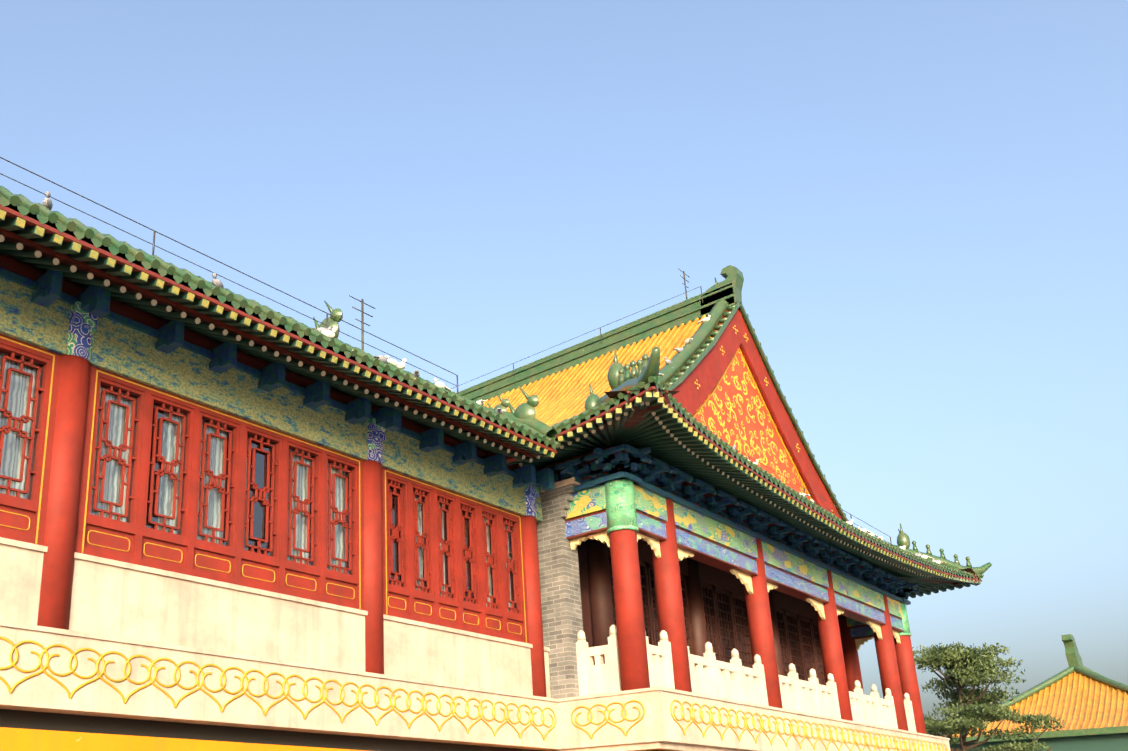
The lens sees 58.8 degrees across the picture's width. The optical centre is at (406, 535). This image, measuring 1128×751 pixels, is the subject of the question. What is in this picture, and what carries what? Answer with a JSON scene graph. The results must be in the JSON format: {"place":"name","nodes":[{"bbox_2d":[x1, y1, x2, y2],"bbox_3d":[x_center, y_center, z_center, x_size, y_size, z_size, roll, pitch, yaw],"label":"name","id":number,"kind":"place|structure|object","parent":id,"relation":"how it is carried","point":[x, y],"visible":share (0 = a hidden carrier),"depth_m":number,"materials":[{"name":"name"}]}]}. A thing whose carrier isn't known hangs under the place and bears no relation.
{"place":"outdoors","nodes":[
{"label":"outdoors","id":0,"kind":"place"},
{"bbox_2d":[0,727,366,750],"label":"yellow wall","id":1,"kind":"structure","parent":0,"point":[15,739],"depth_m":10.23,"materials":[{"name":"yellow paint"}]},
{"bbox_2d":[0,709,661,750],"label":"ledge underside","id":2,"kind":"object","parent":1,"relation":"on","point":[21,719],"depth_m":11.39,"materials":[{"name":"black"}]},
{"bbox_2d":[0,537,950,750],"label":"wall","id":3,"kind":"structure","parent":2,"relation":"on","point":[128,610],"depth_m":12.27,"materials":[{"name":"beige paint"}]},
{"bbox_2d":[0,334,528,642],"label":"window frames","id":4,"kind":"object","parent":3,"relation":"on","point":[137,532],"depth_m":12.46,"materials":[{"name":"red wood"}]},
{"bbox_2d":[0,336,526,642],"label":"trim","id":5,"kind":"structure","parent":4,"relation":"attached to","point":[97,371],"depth_m":11.92,"materials":[{"name":"red wood"}]},
{"bbox_2d":[37,355,546,696],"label":"columns","id":6,"kind":"structure","parent":3,"relation":"on","point":[61,524],"depth_m":10.73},
{"bbox_2d":[0,353,511,611],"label":"window panes","id":7,"kind":"structure","parent":6,"relation":"hanging from","point":[108,481],"depth_m":11.71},
{"bbox_2d":[0,277,542,522],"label":"painted frieze","id":8,"kind":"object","parent":6,"relation":"on","point":[126,352],"depth_m":12.48,"materials":[{"name":"green paint"}]},
{"bbox_2d":[0,268,540,486],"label":"brackets","id":9,"kind":"object","parent":8,"relation":"on","point":[72,300],"depth_m":12.05,"materials":[{"name":"blue wood"}]},
{"bbox_2d":[0,253,545,471],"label":"brackets","id":10,"kind":"object","parent":9,"relation":"on","point":[26,270],"depth_m":12.19,"materials":[{"name":"wood"}]},
{"bbox_2d":[0,234,961,590],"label":"eave rafters","id":11,"kind":"object","parent":10,"relation":"on","point":[660,442],"visible":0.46,"depth_m":15.62,"materials":[{"name":"green wood"}]},
{"bbox_2d":[0,211,980,599],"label":"eave fly","id":12,"kind":"object","parent":11,"relation":"on","point":[684,435],"visible":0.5,"depth_m":14.27},
{"bbox_2d":[0,204,981,594],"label":"eave rafters","id":13,"kind":"object","parent":12,"relation":"on","point":[180,286],"visible":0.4,"depth_m":12.05,"materials":[{"name":"green wood"}]},
{"bbox_2d":[0,186,983,579],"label":"roof tiles","id":14,"kind":"object","parent":13,"relation":"on","point":[532,428],"visible":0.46,"depth_m":13.06,"materials":[{"name":"green tile"}]},
{"bbox_2d":[313,301,538,418],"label":"roof figurines","id":15,"kind":"object","parent":14,"relation":"on","point":[526,410],"visible":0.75,"depth_m":15.61,"materials":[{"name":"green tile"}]},
{"bbox_2d":[0,157,892,551],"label":"wires","id":16,"kind":"object","parent":14,"relation":"attached to","point":[372,307],"visible":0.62,"depth_m":13.40,"materials":[{"name":"grey metal"}]},
{"bbox_2d":[0,193,946,571],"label":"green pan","id":17,"kind":"object","parent":14,"relation":"on","point":[266,317],"visible":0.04,"depth_m":11.89,"materials":[{"name":"tile"}]},
{"bbox_2d":[42,191,937,561],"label":"pigeons","id":18,"kind":"object","parent":17,"relation":"on","point":[214,275],"visible":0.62,"depth_m":12.43,"materials":[{"name":"grey"}]},
{"bbox_2d":[516,317,922,563],"bbox_3d":[0.592,-0.614,28.844,23.192,5.784,15.747,-16,-23,41],"label":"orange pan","id":19,"kind":"object","parent":17,"relation":"on","point":[649,352],"depth_m":23.66,"materials":[{"name":"tile"}]},
{"bbox_2d":[483,315,933,566],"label":"roof tiles","id":20,"kind":"object","parent":19,"relation":"on","point":[558,407],"visible":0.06,"depth_m":23.90,"materials":[{"name":"yellow tile"}]},
{"bbox_2d":[459,265,991,574],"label":"green ridges","id":21,"kind":"object","parent":17,"relation":"on","point":[719,298],"visible":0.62,"depth_m":23.82,"materials":[{"name":"tile"}]},
{"bbox_2d":[692,311,813,500],"bbox_3d":[7.718,-2.940,22.442,0.100,5.080,12.400,-16,-23,41],"label":"gable board","id":22,"kind":"object","parent":21,"relation":"attached to","point":[732,411],"visible":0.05,"depth_m":22.43,"materials":[{"name":"wood"}]},
{"bbox_2d":[321,315,945,563],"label":"pigeons","id":23,"kind":"object","parent":14,"relation":"on","point":[329,334],"visible":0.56,"depth_m":14.30,"materials":[{"name":"grey"}]},
{"bbox_2d":[61,301,538,518],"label":"wing column heads","id":24,"kind":"object","parent":6,"relation":"attached to","point":[82,326],"visible":0.29,"depth_m":11.00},
{"bbox_2d":[0,215,978,586],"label":"roof tiles","id":25,"kind":"object","parent":6,"relation":"attached to","point":[636,417],"visible":0.12,"depth_m":13.46,"materials":[{"name":"green ceramic"}]},
{"bbox_2d":[0,235,940,585],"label":"eave end","id":26,"kind":"object","parent":25,"relation":"attached to","point":[138,295],"visible":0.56,"depth_m":13.66,"materials":[{"name":"beige"}]},
{"bbox_2d":[0,209,977,585],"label":"rafter ends","id":27,"kind":"object","parent":25,"relation":"attached to","point":[190,295],"visible":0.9,"depth_m":13.14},
{"bbox_2d":[0,636,947,750],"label":"scroll ornament","id":28,"kind":"object","parent":3,"relation":"on","point":[507,718],"visible":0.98,"depth_m":13.24,"materials":[{"name":"yellow paint"}]},
{"bbox_2d":[537,484,582,698],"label":"pier","id":29,"kind":"structure","parent":3,"relation":"on","point":[562,619],"depth_m":16.47,"materials":[{"name":"brick"}]},
{"bbox_2d":[539,477,580,492],"bbox_3d":[2.696,-0.796,17.071,0.890,0.100,0.550,-16,-23,41],"label":"pier cap","id":30,"kind":"object","parent":29,"relation":"on","point":[565,482],"visible":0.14,"depth_m":16.71,"materials":[{"name":"brown stone"}]},
{"bbox_2d":[576,625,915,731],"bbox_3d":[2.641,4.869,25.253,15.585,1.120,13.600,-16,-23,41],"label":"balustrade","id":31,"kind":"object","parent":3,"relation":"on","point":[733,679],"visible":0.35,"depth_m":17.82,"materials":[{"name":"stone"}]},
{"bbox_2d":[609,498,925,733],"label":"columns","id":32,"kind":"structure","parent":3,"relation":"on","point":[896,666],"depth_m":18.75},
{"bbox_2d":[509,531,899,650],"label":"corner brackets","id":33,"kind":"object","parent":32,"relation":"attached to","point":[744,578],"visible":0.38,"depth_m":19.08,"materials":[{"name":"beige wood"}]},
{"bbox_2d":[508,484,902,626],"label":"painted beam","id":34,"kind":"structure","parent":32,"relation":"attached to","point":[593,500],"depth_m":18.74,"materials":[{"name":"paint"}]},
{"bbox_2d":[573,472,910,604],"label":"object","id":35,"kind":"object","parent":34,"relation":"on","point":[637,481],"visible":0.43,"depth_m":18.44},
{"bbox_2d":[549,444,919,597],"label":"eave brackets","id":36,"kind":"object","parent":35,"relation":"on","point":[608,461],"visible":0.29,"depth_m":18.34,"materials":[{"name":"blue wood"}]},
{"bbox_2d":[508,512,903,637],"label":"painted beam","id":37,"kind":"structure","parent":32,"relation":"attached to","point":[588,524],"depth_m":18.68,"materials":[{"name":"blue paint"}]},
{"bbox_2d":[602,308,841,518],"bbox_3d":[7.809,-2.528,22.235,0.070,6.093,12.900,-16,-23,41],"label":"gable bargeboard","id":38,"kind":"object","parent":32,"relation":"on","point":[708,370],"visible":0.44,"depth_m":23.04,"materials":[{"name":"red wood"}]},
{"bbox_2d":[693,325,832,513],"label":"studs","id":39,"kind":"object","parent":38,"relation":"on","point":[704,403],"visible":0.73,"depth_m":23.04,"materials":[{"name":"gold metal"}]},
{"bbox_2d":[605,479,911,636],"bbox_3d":[2.508,2.527,26.051,16.192,0.870,13.954,-16,-23,41],"label":"column capital","id":40,"kind":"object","parent":32,"relation":"on","point":[620,505],"visible":0.06,"depth_m":16.05,"materials":[{"name":"green paint"}]},
{"bbox_2d":[31,269,554,491],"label":"brackets","id":41,"kind":"object","parent":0,"point":[94,300],"visible":0.96,"depth_m":13.11,"materials":[{"name":"wood"}]},
{"bbox_2d":[0,0,1127,736],"label":"sky","id":42,"kind":"structure","parent":0,"point":[920,206],"materials":[{"name":"blue"}]},
{"bbox_2d":[546,451,593,467],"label":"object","id":43,"kind":"object","parent":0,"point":[574,457],"depth_m":27.88,"materials":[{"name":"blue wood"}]},
{"bbox_2d":[510,538,825,685],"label":"interior wall","id":44,"kind":"structure","parent":0,"point":[596,590],"depth_m":20.78,"materials":[{"name":"red wood"}]},
{"bbox_2d":[508,446,903,638],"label":"beam trim","id":45,"kind":"structure","parent":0,"point":[710,560],"depth_m":18.86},
{"bbox_2d":[912,641,1064,750],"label":"tree","id":46,"kind":"object","parent":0,"point":[975,665],"depth_m":45.05,"materials":[{"name":"green plant"}]},
{"bbox_2d":[941,671,1127,737],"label":"tiled roof","id":47,"kind":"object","parent":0,"point":[1074,700],"visible":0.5,"depth_m":55.49,"materials":[{"name":"tile"}]},
{"bbox_2d":[950,733,1127,750],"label":"roof eave","id":48,"kind":"object","parent":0,"point":[1111,742],"visible":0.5,"depth_m":52.38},
{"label":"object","id":49,"kind":"object","parent":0,"visible":0},
{"bbox_2d":[951,634,1127,743],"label":"roof ridge","id":50,"kind":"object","parent":49,"relation":"on","point":[1074,659],"visible":0.54,"depth_m":57.33,"materials":[{"name":"green tile"}]}
]}

